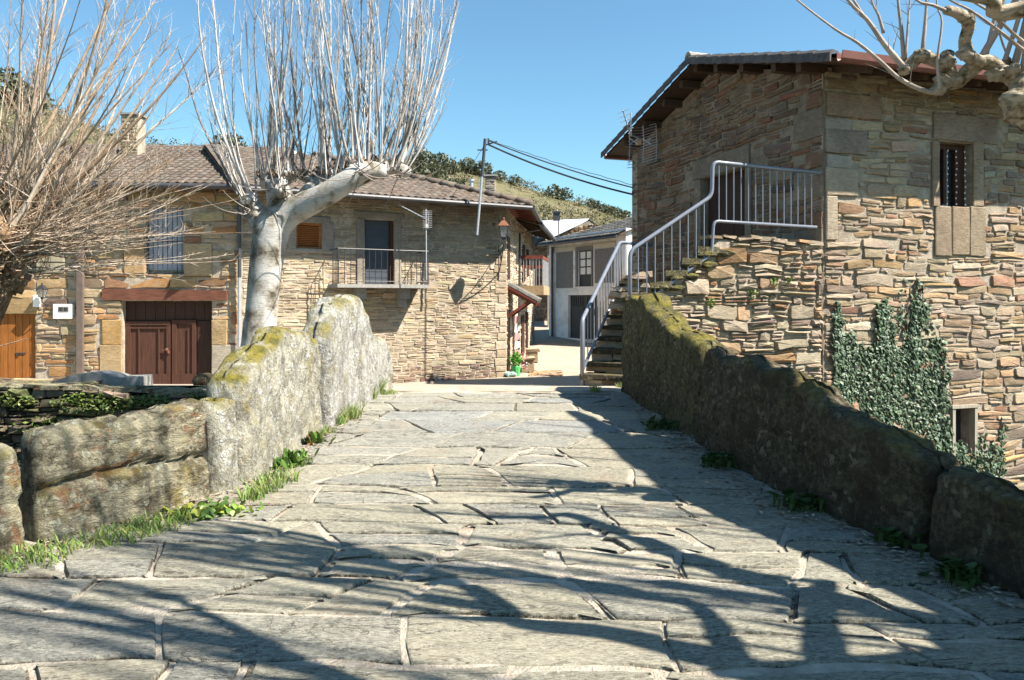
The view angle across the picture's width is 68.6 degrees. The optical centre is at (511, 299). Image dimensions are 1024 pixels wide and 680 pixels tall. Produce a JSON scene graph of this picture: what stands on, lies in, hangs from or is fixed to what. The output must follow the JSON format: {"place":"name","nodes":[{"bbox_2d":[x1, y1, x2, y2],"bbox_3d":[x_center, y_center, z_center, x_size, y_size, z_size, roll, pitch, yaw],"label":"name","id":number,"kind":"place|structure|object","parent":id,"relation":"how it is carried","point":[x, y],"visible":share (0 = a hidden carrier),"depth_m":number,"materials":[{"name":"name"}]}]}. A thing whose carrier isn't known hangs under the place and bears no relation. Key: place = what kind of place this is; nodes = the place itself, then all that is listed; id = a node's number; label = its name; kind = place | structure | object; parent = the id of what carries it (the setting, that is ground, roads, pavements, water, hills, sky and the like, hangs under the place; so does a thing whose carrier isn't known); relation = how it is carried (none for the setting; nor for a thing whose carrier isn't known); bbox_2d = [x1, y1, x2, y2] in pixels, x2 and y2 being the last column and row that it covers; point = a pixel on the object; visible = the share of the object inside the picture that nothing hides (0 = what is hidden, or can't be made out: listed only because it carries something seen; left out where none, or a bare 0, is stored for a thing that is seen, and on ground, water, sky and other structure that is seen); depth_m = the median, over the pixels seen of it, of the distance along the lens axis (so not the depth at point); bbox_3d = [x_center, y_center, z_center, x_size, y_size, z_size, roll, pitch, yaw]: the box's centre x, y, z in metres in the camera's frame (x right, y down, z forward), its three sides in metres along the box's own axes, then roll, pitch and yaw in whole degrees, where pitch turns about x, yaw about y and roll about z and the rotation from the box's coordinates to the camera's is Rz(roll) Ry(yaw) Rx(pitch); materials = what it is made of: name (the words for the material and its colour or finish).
{"place":"outdoors","nodes":[
{"label":"outdoors","id":0,"kind":"place"},
{"bbox_2d":[0,99,620,400],"bbox_3d":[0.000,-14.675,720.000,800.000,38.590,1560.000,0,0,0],"label":"ground","id":1,"kind":"structure","parent":0,"point":[503,188],"depth_m":99.46,"materials":[{"name":"green plant"}]},
{"bbox_2d":[0,66,27,102],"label":"hillside bush","id":2,"kind":"object","parent":1,"relation":"on","point":[2,74],"visible":0.43,"depth_m":98.99,"materials":[{"name":"green plant"}]},
{"bbox_2d":[0,79,33,109],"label":"hillside bush","id":3,"kind":"object","parent":1,"relation":"on","point":[15,93],"visible":0.34,"depth_m":98.98,"materials":[{"name":"green plant"}]},
{"bbox_2d":[21,89,54,112],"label":"hillside bush","id":4,"kind":"object","parent":1,"relation":"on","point":[50,100],"visible":0.2,"depth_m":102.32,"materials":[{"name":"green plant"}]},
{"bbox_2d":[0,379,206,505],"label":"river wall","id":5,"kind":"structure","parent":1,"relation":"on","point":[10,436],"depth_m":12.93,"materials":[{"name":"stone"}]},
{"bbox_2d":[0,389,206,431],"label":"wall plants","id":6,"kind":"object","parent":5,"relation":"attached to","point":[91,403],"depth_m":12.82,"materials":[{"name":"green plant"}]},
{"bbox_2d":[0,0,258,346],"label":"willow tree","id":7,"kind":"object","parent":1,"relation":"on","point":[25,230],"visible":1,"depth_m":10.84,"materials":[{"name":"brown plant"}]},
{"bbox_2d":[0,112,295,387],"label":"stone house","id":8,"kind":"structure","parent":1,"relation":"on","point":[161,329],"depth_m":19.92,"materials":[{"name":"brown stone"}]},
{"bbox_2d":[0,314,34,377],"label":"plank door","id":9,"kind":"structure","parent":8,"relation":"in","point":[17,359],"depth_m":19.70,"materials":[{"name":"orange wood"}]},
{"bbox_2d":[33,295,39,306],"bbox_3d":[-12.445,0.026,19.635,0.163,0.315,0.050,0,0,-4],"label":"letterbox","id":10,"kind":"object","parent":8,"relation":"attached to","point":[36,300],"visible":0.86,"depth_m":19.61,"materials":[{"name":"white plastic"}]},
{"bbox_2d":[36,283,48,305],"bbox_3d":[-12.179,-0.142,19.511,0.214,0.624,0.368,0,0,0],"label":"wall lamp","id":11,"kind":"object","parent":8,"relation":"attached to","point":[41,289],"visible":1,"depth_m":19.38,"materials":[{"name":"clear glass"}]},
{"bbox_2d":[53,304,74,318],"bbox_3d":[-11.739,0.296,19.651,0.492,0.381,0.132,0,0,-4],"label":"meter box","id":12,"kind":"object","parent":8,"relation":"attached to","point":[63,311],"visible":1,"depth_m":19.60,"materials":[{"name":"white plastic"}]},
{"bbox_2d":[58,307,68,311],"bbox_3d":[-11.723,0.243,19.596,0.265,0.145,0.010,0,0,-4],"label":"meter window","id":13,"kind":"structure","parent":12,"relation":"in","point":[58,307],"depth_m":19.59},
{"bbox_2d":[146,207,183,274],"bbox_3d":[-9.220,-1.556,20.028,0.990,1.798,0.211,0,0,-4],"label":"window","id":14,"kind":"structure","parent":8,"relation":"in","point":[169,268],"depth_m":20.07,"materials":[{"name":"white glass"}]},
{"bbox_2d":[126,301,211,383],"bbox_3d":[-9.149,1.154,20.082,2.314,2.258,0.164,0,0,-4],"label":"double door","id":15,"kind":"structure","parent":8,"relation":"in","point":[171,341],"depth_m":20.08,"materials":[{"name":"brown wood"}]},
{"bbox_2d":[212,134,232,144],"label":"hillside bush","id":16,"kind":"object","parent":1,"relation":"on","point":[218,140],"visible":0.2,"depth_m":107.32,"materials":[{"name":"green plant"}]},
{"bbox_2d":[217,132,247,146],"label":"hillside bush","id":17,"kind":"object","parent":1,"relation":"on","point":[242,143],"visible":0.35,"depth_m":107.55,"materials":[{"name":"green plant"}]},
{"bbox_2d":[0,99,631,225],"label":"scrub","id":18,"kind":"object","parent":1,"relation":"on","point":[575,202],"visible":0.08,"depth_m":101.19,"materials":[{"name":"green plant"}]},
{"bbox_2d":[202,143,541,382],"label":"stone house","id":19,"kind":"structure","parent":1,"relation":"on","point":[448,319],"depth_m":22.50,"materials":[{"name":"brown stone"}]},
{"bbox_2d":[296,223,320,248],"bbox_3d":[-5.734,-1.794,21.048,0.709,0.712,0.100,0,0,-29],"label":"shuttered window","id":20,"kind":"structure","parent":19,"relation":"in","point":[308,235],"depth_m":21.04,"materials":[{"name":"brown wood"}]},
{"bbox_2d":[365,220,392,283],"bbox_3d":[-3.927,-1.397,22.067,0.870,1.887,0.130,0,0,-29],"label":"door","id":21,"kind":"structure","parent":19,"relation":"in","point":[378,234],"depth_m":22.09,"materials":[{"name":"grey glass"}]},
{"bbox_2d":[398,204,431,279],"bbox_3d":[-2.728,-1.642,21.097,1.081,2.162,0.214,0,0,24],"label":"television antenna","id":22,"kind":"object","parent":19,"relation":"attached to","point":[426,220],"visible":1,"depth_m":21.04,"materials":[{"name":"metal"}]},
{"bbox_2d":[476,138,496,234],"bbox_3d":[-0.746,-3.306,21.900,0.624,2.822,0.092,0,0,0],"label":"cable mast","id":23,"kind":"object","parent":19,"relation":"attached to","point":[484,150],"visible":1,"depth_m":21.87,"materials":[{"name":"metal"}]},
{"bbox_2d":[428,151,480,233],"bbox_3d":[-1.666,-3.257,22.242,1.895,2.608,0.013,0,0,21],"label":"overhead cable","id":24,"kind":"object","parent":23,"relation":"attached to","point":[455,191],"visible":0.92,"depth_m":22.23,"materials":[{"name":"black rubber"}]},
{"bbox_2d":[488,144,632,194],"bbox_3d":[1.290,-3.695,21.093,4.294,1.729,0.047,0,0,22],"label":"overhead cable","id":25,"kind":"object","parent":23,"relation":"attached to","point":[559,172],"visible":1,"depth_m":21.04,"materials":[{"name":"black rubber"}]},
{"bbox_2d":[489,140,632,187],"bbox_3d":[1.291,-3.848,21.093,4.289,1.650,0.033,0,0,22],"label":"overhead cable","id":26,"kind":"object","parent":23,"relation":"attached to","point":[560,166],"visible":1,"depth_m":21.05,"materials":[{"name":"black rubber"}]},
{"bbox_2d":[490,140,631,184],"bbox_3d":[1.292,-3.894,21.094,4.281,1.581,0.014,0,0,22],"label":"overhead cable","id":27,"kind":"object","parent":23,"relation":"attached to","point":[563,164],"visible":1,"depth_m":21.02,"materials":[{"name":"black rubber"}]},
{"bbox_2d":[498,217,508,277],"bbox_3d":[-0.264,-1.597,23.152,0.364,1.793,1.440,0,0,0],"label":"street lamp","id":28,"kind":"object","parent":19,"relation":"attached to","point":[503,225],"visible":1,"depth_m":22.51,"materials":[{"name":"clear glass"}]},
{"bbox_2d":[507,310,509,371],"bbox_3d":[-0.123,1.425,24.920,0.030,2.150,0.850,0,0,6],"label":"door","id":29,"kind":"structure","parent":19,"relation":"in","point":[508,312],"depth_m":24.84,"materials":[{"name":"brown wood"}]},
{"bbox_2d":[507,236,509,278],"bbox_3d":[-0.116,-1.400,24.995,0.030,1.400,0.800,0,0,6],"label":"window","id":30,"kind":"structure","parent":19,"relation":"in","point":[508,238],"depth_m":24.84,"materials":[{"name":"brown wood"}]},
{"bbox_2d":[512,316,514,365],"bbox_3d":[0.054,1.500,26.686,0.030,2.000,0.800,0,0,6],"label":"door","id":31,"kind":"structure","parent":19,"relation":"in","point":[513,320],"depth_m":26.53,"materials":[{"name":"brown wood"}]},
{"bbox_2d":[514,316,519,354],"bbox_3d":[0.178,1.219,24.959,0.034,1.370,0.637,0,0,16],"label":"hanging cloth","id":32,"kind":"object","parent":19,"relation":"hanging from","point":[517,335],"visible":0.92,"depth_m":24.95,"materials":[{"name":"white fabric"}]},
{"bbox_2d":[508,282,541,317],"bbox_3d":[0.429,-0.003,25.468,1.100,1.179,1.550,0,0,6],"label":"door canopy","id":33,"kind":"object","parent":19,"relation":"attached to","point":[528,297],"visible":0.95,"depth_m":24.74,"materials":[{"name":"wood"}]},
{"bbox_2d":[412,147,432,164],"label":"hillside bush","id":34,"kind":"object","parent":1,"relation":"on","point":[426,153],"visible":0.6,"depth_m":103.26,"materials":[{"name":"green plant"}]},
{"bbox_2d":[412,161,450,179],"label":"hillside bush","id":35,"kind":"object","parent":1,"relation":"on","point":[432,169],"visible":0.66,"depth_m":89.45,"materials":[{"name":"green plant"}]},
{"bbox_2d":[427,151,453,167],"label":"hillside bush","id":36,"kind":"object","parent":1,"relation":"on","point":[439,156],"visible":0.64,"depth_m":102.47,"materials":[{"name":"green plant"}]},
{"bbox_2d":[442,160,461,174],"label":"hillside bush","id":37,"kind":"object","parent":1,"relation":"on","point":[455,167],"visible":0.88,"depth_m":99.70,"materials":[{"name":"green plant"}]},
{"bbox_2d":[448,178,469,185],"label":"hillside bush","id":38,"kind":"object","parent":1,"relation":"on","point":[457,181],"visible":0.13,"depth_m":83.72,"materials":[{"name":"green plant"}]},
{"bbox_2d":[458,157,477,171],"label":"hillside bush","id":39,"kind":"object","parent":1,"relation":"on","point":[469,161],"visible":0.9,"depth_m":103.48,"materials":[{"name":"green plant"}]},
{"bbox_2d":[470,160,492,174],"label":"hillside bush","id":40,"kind":"object","parent":1,"relation":"on","point":[488,169],"visible":0.69,"depth_m":103.53,"materials":[{"name":"green plant"}]},
{"bbox_2d":[493,170,506,180],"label":"hillside bush","id":41,"kind":"object","parent":1,"relation":"on","point":[502,173],"visible":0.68,"depth_m":105.73,"materials":[{"name":"green plant"}]},
{"bbox_2d":[507,174,522,185],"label":"hillside bush","id":42,"kind":"object","parent":1,"relation":"on","point":[517,178],"visible":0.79,"depth_m":105.77,"materials":[{"name":"green plant"}]},
{"bbox_2d":[533,235,546,320],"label":"stone house","id":43,"kind":"structure","parent":1,"relation":"on","point":[541,312],"depth_m":46.14,"materials":[{"name":"stone"}]},
{"bbox_2d":[546,184,561,197],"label":"hillside bush","id":44,"kind":"object","parent":1,"relation":"on","point":[556,188],"visible":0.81,"depth_m":106.51,"materials":[{"name":"green plant"}]},
{"bbox_2d":[555,187,573,200],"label":"hillside bush","id":45,"kind":"object","parent":1,"relation":"on","point":[565,194],"visible":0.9,"depth_m":106.47,"materials":[{"name":"green plant"}]},
{"bbox_2d":[537,217,631,343],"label":"white house","id":46,"kind":"structure","parent":1,"relation":"on","point":[578,261],"depth_m":34.29,"materials":[{"name":"paint"}]},
{"bbox_2d":[570,295,596,339],"bbox_3d":[3.320,0.770,34.071,0.075,1.993,2.379,0,0,-29],"label":"garage door","id":47,"kind":"structure","parent":46,"relation":"in","point":[578,303],"depth_m":34.40,"materials":[{"name":"grey paint"}]},
{"bbox_2d":[579,250,590,286],"bbox_3d":[3.369,-1.432,33.890,0.060,1.647,1.101,0,0,-29],"label":"balcony door","id":48,"kind":"structure","parent":46,"relation":"in","point":[584,255],"depth_m":33.97,"materials":[{"name":"grey paint"}]},
{"bbox_2d":[585,198,595,206],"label":"hillside bush","id":49,"kind":"object","parent":1,"relation":"on","point":[590,200],"visible":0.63,"depth_m":107.71,"materials":[{"name":"green plant"}]},
{"bbox_2d":[591,200,600,208],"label":"hillside bush","id":50,"kind":"object","parent":1,"relation":"on","point":[597,202],"visible":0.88,"depth_m":106.81,"materials":[{"name":"green plant"}]},
{"bbox_2d":[597,203,609,211],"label":"hillside bush","id":51,"kind":"object","parent":1,"relation":"on","point":[605,207],"visible":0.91,"depth_m":105.70,"materials":[{"name":"green plant"}]},
{"bbox_2d":[604,205,617,213],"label":"hillside bush","id":52,"kind":"object","parent":1,"relation":"on","point":[612,208],"visible":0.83,"depth_m":105.62,"materials":[{"name":"green plant"}]},
{"bbox_2d":[612,207,622,215],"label":"hillside bush","id":53,"kind":"object","parent":1,"relation":"on","point":[620,210],"visible":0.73,"depth_m":105.62,"materials":[{"name":"green plant"}]},
{"bbox_2d":[619,210,630,217],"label":"hillside bush","id":54,"kind":"object","parent":1,"relation":"on","point":[625,213],"visible":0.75,"depth_m":105.67,"materials":[{"name":"green plant"}]},
{"bbox_2d":[579,235,823,385],"bbox_3d":[2.970,1.736,14.030,4.952,5.728,3.310,0,0,-25],"label":"stone stair","id":55,"kind":"object","parent":1,"relation":"on","point":[781,322],"visible":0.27,"depth_m":13.01,"materials":[{"name":"beige stone"}]},
{"bbox_2d":[580,241,652,385],"bbox_3d":[1.780,0.130,13.569,0.441,2.540,3.066,0,0,32],"label":"stair railing","id":56,"kind":"object","parent":55,"relation":"on","point":[583,362],"visible":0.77,"depth_m":13.12,"materials":[{"name":"grey metal"}]},
{"bbox_2d":[706,298,715,307],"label":"weed","id":57,"kind":"object","parent":55,"relation":"on","point":[708,302],"visible":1,"depth_m":12.71,"materials":[{"name":"green plant"}]},
{"bbox_2d":[628,160,820,298],"bbox_3d":[3.674,-0.960,12.879,3.824,2.820,0.233,0,0,-18],"label":"stair railing","id":58,"kind":"object","parent":55,"relation":"on","point":[697,205],"visible":0.94,"depth_m":12.71,"materials":[{"name":"grey metal"}]},
{"bbox_2d":[747,289,758,297],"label":"weed","id":59,"kind":"object","parent":55,"relation":"on","point":[751,291],"visible":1,"depth_m":12.97,"materials":[{"name":"green plant"}]},
{"bbox_2d":[771,276,777,286],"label":"weed","id":60,"kind":"object","parent":55,"relation":"on","point":[775,283],"visible":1,"depth_m":13.11,"materials":[{"name":"green plant"}]},
{"bbox_2d":[783,276,792,284],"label":"weed","id":61,"kind":"object","parent":55,"relation":"on","point":[789,280],"visible":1,"depth_m":13.19,"materials":[{"name":"green plant"}]},
{"bbox_2d":[601,49,1023,489],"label":"stone house","id":62,"kind":"structure","parent":1,"relation":"on","point":[872,144],"depth_m":14.55,"materials":[{"name":"brown stone"}]},
{"bbox_2d":[617,109,656,167],"bbox_3d":[3.333,-3.795,18.887,2.183,1.860,0.616,0,0,-37],"label":"television antenna","id":63,"kind":"object","parent":62,"relation":"attached to","point":[637,140],"visible":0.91,"depth_m":18.88,"materials":[{"name":"metal"}]},
{"bbox_2d":[709,170,744,246],"bbox_3d":[4.806,-1.930,16.515,0.047,1.694,1.652,0,0,-18],"label":"door","id":64,"kind":"structure","parent":62,"relation":"in","point":[738,230],"depth_m":16.54,"materials":[{"name":"black metal"}]},
{"bbox_2d":[831,277,974,467],"bbox_3d":[7.631,1.774,14.082,3.998,4.411,0.203,0,0,-18],"label":"ivy","id":65,"kind":"object","parent":62,"relation":"attached to","point":[846,352],"visible":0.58,"depth_m":13.98,"materials":[{"name":"green plant"}]},
{"bbox_2d":[940,144,963,206],"bbox_3d":[8.490,-2.424,14.694,0.862,1.236,0.100,0,0,-18],"label":"window","id":66,"kind":"structure","parent":62,"relation":"in","point":[952,165],"depth_m":14.73,"materials":[{"name":"black glass"}]},
{"bbox_2d":[946,146,965,205],"bbox_3d":[8.499,-2.419,14.486,0.717,1.167,0.027,0,0,-18],"label":"bead curtain","id":67,"kind":"object","parent":62,"relation":"hanging from","point":[955,175],"visible":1,"depth_m":14.52,"materials":[{"name":"metal"}]},
{"bbox_2d":[949,404,979,455],"bbox_3d":[8.692,2.515,14.622,0.683,0.982,0.365,0,0,-18],"label":"window","id":68,"kind":"structure","parent":62,"relation":"in","point":[955,410],"depth_m":14.56,"materials":[{"name":"beige glass"}]},
{"bbox_2d":[950,418,1008,478],"bbox_3d":[9.090,3.176,14.583,1.503,1.752,0.156,0,0,-18],"label":"ivy","id":69,"kind":"object","parent":62,"relation":"attached to","point":[977,460],"visible":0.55,"depth_m":14.65,"materials":[{"name":"green plant"}]},
{"bbox_2d":[796,0,1023,132],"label":"plane tree","id":70,"kind":"object","parent":1,"relation":"on","point":[1007,71],"visible":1,"depth_m":5.05,"materials":[{"name":"beige plant"}]},
{"bbox_2d":[0,375,657,572],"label":"grass","id":71,"kind":"structure","parent":0,"point":[248,491],"depth_m":5.05,"materials":[{"name":"green plant"}]},
{"bbox_2d":[142,321,612,391],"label":"street","id":72,"kind":"structure","parent":0,"point":[559,353],"depth_m":24.09,"materials":[{"name":"concrete"}]},
{"bbox_2d":[49,370,152,386],"bbox_3d":[-7.678,1.483,13.950,1.770,0.315,0.500,0,0,0],"label":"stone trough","id":73,"kind":"object","parent":72,"relation":"on","point":[109,377],"visible":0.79,"depth_m":13.70,"materials":[{"name":"grey stone"}]},
{"bbox_2d":[192,373,212,386],"bbox_3d":[-5.809,1.536,14.203,0.512,0.313,0.387,0,0,0],"label":"boulder","id":74,"kind":"object","parent":72,"relation":"on","point":[202,379],"visible":0.56,"depth_m":14.05,"materials":[{"name":"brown stone"}]},
{"bbox_2d":[169,0,461,346],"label":"plane tree","id":75,"kind":"object","parent":72,"relation":"on","point":[282,215],"visible":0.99,"depth_m":11.95,"materials":[{"name":"grey plant"}]},
{"bbox_2d":[504,350,529,376],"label":"potted plant","id":76,"kind":"object","parent":72,"relation":"on","point":[517,359],"visible":1,"depth_m":24.27,"materials":[{"name":"green plant"}]},
{"bbox_2d":[521,356,534,371],"bbox_3d":[0.524,2.166,25.494,0.525,0.485,1.022,0,0,0],"label":"stone bench","id":77,"kind":"object","parent":72,"relation":"on","point":[530,361],"visible":0.68,"depth_m":25.05,"materials":[{"name":"brown stone"}]},
{"bbox_2d":[526,348,539,361],"bbox_3d":[0.761,2.034,27.701,0.534,0.508,1.024,0,0,0],"label":"stone bench","id":78,"kind":"object","parent":72,"relation":"on","point":[532,351],"visible":0.82,"depth_m":27.24,"materials":[{"name":"beige stone"}]},
{"bbox_2d":[516,217,555,355],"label":"stone house","id":79,"kind":"structure","parent":72,"relation":"on","point":[526,231],"depth_m":29.50,"materials":[{"name":"beige paint"}]},
{"bbox_2d":[521,315,524,355],"bbox_3d":[0.422,1.500,29.549,0.060,1.800,0.900,0,0,7],"label":"door","id":80,"kind":"structure","parent":79,"relation":"in","point":[522,316],"depth_m":29.21,"materials":[{"name":"brown wood"}]},
{"bbox_2d":[522,244,525,280],"bbox_3d":[0.466,-1.475,29.897,0.060,1.450,0.800,0,0,7],"label":"window","id":81,"kind":"structure","parent":79,"relation":"in","point":[523,246],"depth_m":29.92,"materials":[{"name":"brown wood"}]},
{"bbox_2d":[525,312,527,347],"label":"door","id":82,"kind":"structure","parent":79,"relation":"in","point":[526,313],"depth_m":30.69,"materials":[{"name":"brown wood"}]},
{"bbox_2d":[526,249,528,275],"bbox_3d":[0.654,-1.550,31.385,0.060,1.100,0.600,0,0,7],"label":"window","id":83,"kind":"structure","parent":79,"relation":"in","point":[527,251],"depth_m":31.09,"materials":[{"name":"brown wood"}]},
{"bbox_2d":[529,369,562,376],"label":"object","id":84,"kind":"object","parent":72,"relation":"on","point":[544,374],"visible":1,"depth_m":24.55,"materials":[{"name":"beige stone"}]},
{"bbox_2d":[0,0,1022,216],"label":"sky","id":85,"kind":"structure","parent":0,"point":[551,80],"materials":[{"name":"blue"}]},
{"bbox_2d":[0,386,1023,679],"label":"bridge paving","id":86,"kind":"structure","parent":0,"point":[568,532],"depth_m":4.24,"materials":[{"name":"grey stone"}]},
{"bbox_2d":[159,502,218,524],"bbox_3d":[-2.353,1.514,5.379,0.483,0.072,0.530,0,0,0],"label":"leafy plant","id":87,"kind":"object","parent":86,"relation":"on","point":[197,510],"visible":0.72,"depth_m":5.36,"materials":[{"name":"green plant"}]},
{"bbox_2d":[0,294,393,556],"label":"bridge parapet","id":88,"kind":"structure","parent":86,"relation":"on","point":[271,391],"depth_m":5.80,"materials":[{"name":"stone"}]},
{"bbox_2d":[177,496,263,520],"bbox_3d":[-2.096,1.512,5.463,0.606,0.073,0.501,0,0,34],"label":"leafy plant","id":89,"kind":"object","parent":86,"relation":"on","point":[208,511],"visible":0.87,"depth_m":5.43,"materials":[{"name":"green plant"}]},
{"bbox_2d":[211,504,262,518],"bbox_3d":[-2.026,1.516,5.471,0.411,0.064,0.411,0,0,-24],"label":"leafy plant","id":90,"kind":"object","parent":86,"relation":"on","point":[242,508],"visible":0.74,"depth_m":5.46,"materials":[{"name":"green plant"}]},
{"bbox_2d":[273,452,309,470],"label":"leafy plant","id":91,"kind":"object","parent":86,"relation":"on","point":[284,461],"visible":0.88,"depth_m":6.70,"materials":[{"name":"green plant"}]},
{"bbox_2d":[282,447,319,459],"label":"leafy plant","id":92,"kind":"object","parent":86,"relation":"on","point":[302,452],"visible":0.34,"depth_m":6.96,"materials":[{"name":"green plant"}]},
{"bbox_2d":[303,430,335,444],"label":"leafy plant","id":93,"kind":"object","parent":86,"relation":"on","point":[313,437],"visible":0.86,"depth_m":7.60,"materials":[{"name":"green plant"}]},
{"bbox_2d":[0,408,1023,607],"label":"weeds","id":94,"kind":"object","parent":86,"relation":"on","point":[974,587],"visible":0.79,"depth_m":5.22,"materials":[{"name":"green plant"}]},
{"bbox_2d":[640,414,678,430],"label":"leafy plant","id":95,"kind":"object","parent":86,"relation":"on","point":[652,423],"visible":0.93,"depth_m":8.25,"materials":[{"name":"green plant"}]},
{"bbox_2d":[700,451,740,469],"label":"leafy plant","id":96,"kind":"object","parent":86,"relation":"on","point":[713,459],"visible":0.97,"depth_m":6.66,"materials":[{"name":"green plant"}]},
{"bbox_2d":[767,488,824,513],"bbox_3d":[2.159,1.481,5.521,0.534,0.159,0.327,0,0,11],"label":"leafy plant","id":97,"kind":"object","parent":86,"relation":"on","point":[792,502],"visible":0.87,"depth_m":5.49,"materials":[{"name":"green plant"}]},
{"bbox_2d":[621,292,1023,598],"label":"bridge parapet","id":98,"kind":"structure","parent":86,"relation":"on","point":[771,424],"depth_m":5.57,"materials":[{"name":"stone"}]},
{"bbox_2d":[868,526,927,557],"bbox_3d":[2.509,1.514,4.748,0.323,0.152,0.434,0,0,-23],"label":"leafy plant","id":99,"kind":"object","parent":86,"relation":"on","point":[891,535],"visible":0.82,"depth_m":4.74,"materials":[{"name":"green plant"}]},
{"bbox_2d":[918,554,982,592],"bbox_3d":[2.490,1.529,4.206,0.291,0.158,0.301,0,0,-23],"label":"leafy plant","id":100,"kind":"object","parent":86,"relation":"on","point":[961,572],"visible":0.98,"depth_m":4.16,"materials":[{"name":"green plant"}]},
{"bbox_2d":[537,211,597,326],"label":"barn","id":101,"kind":"structure","parent":0,"point":[556,226],"depth_m":41.30,"materials":[{"name":"metal"}]}
]}

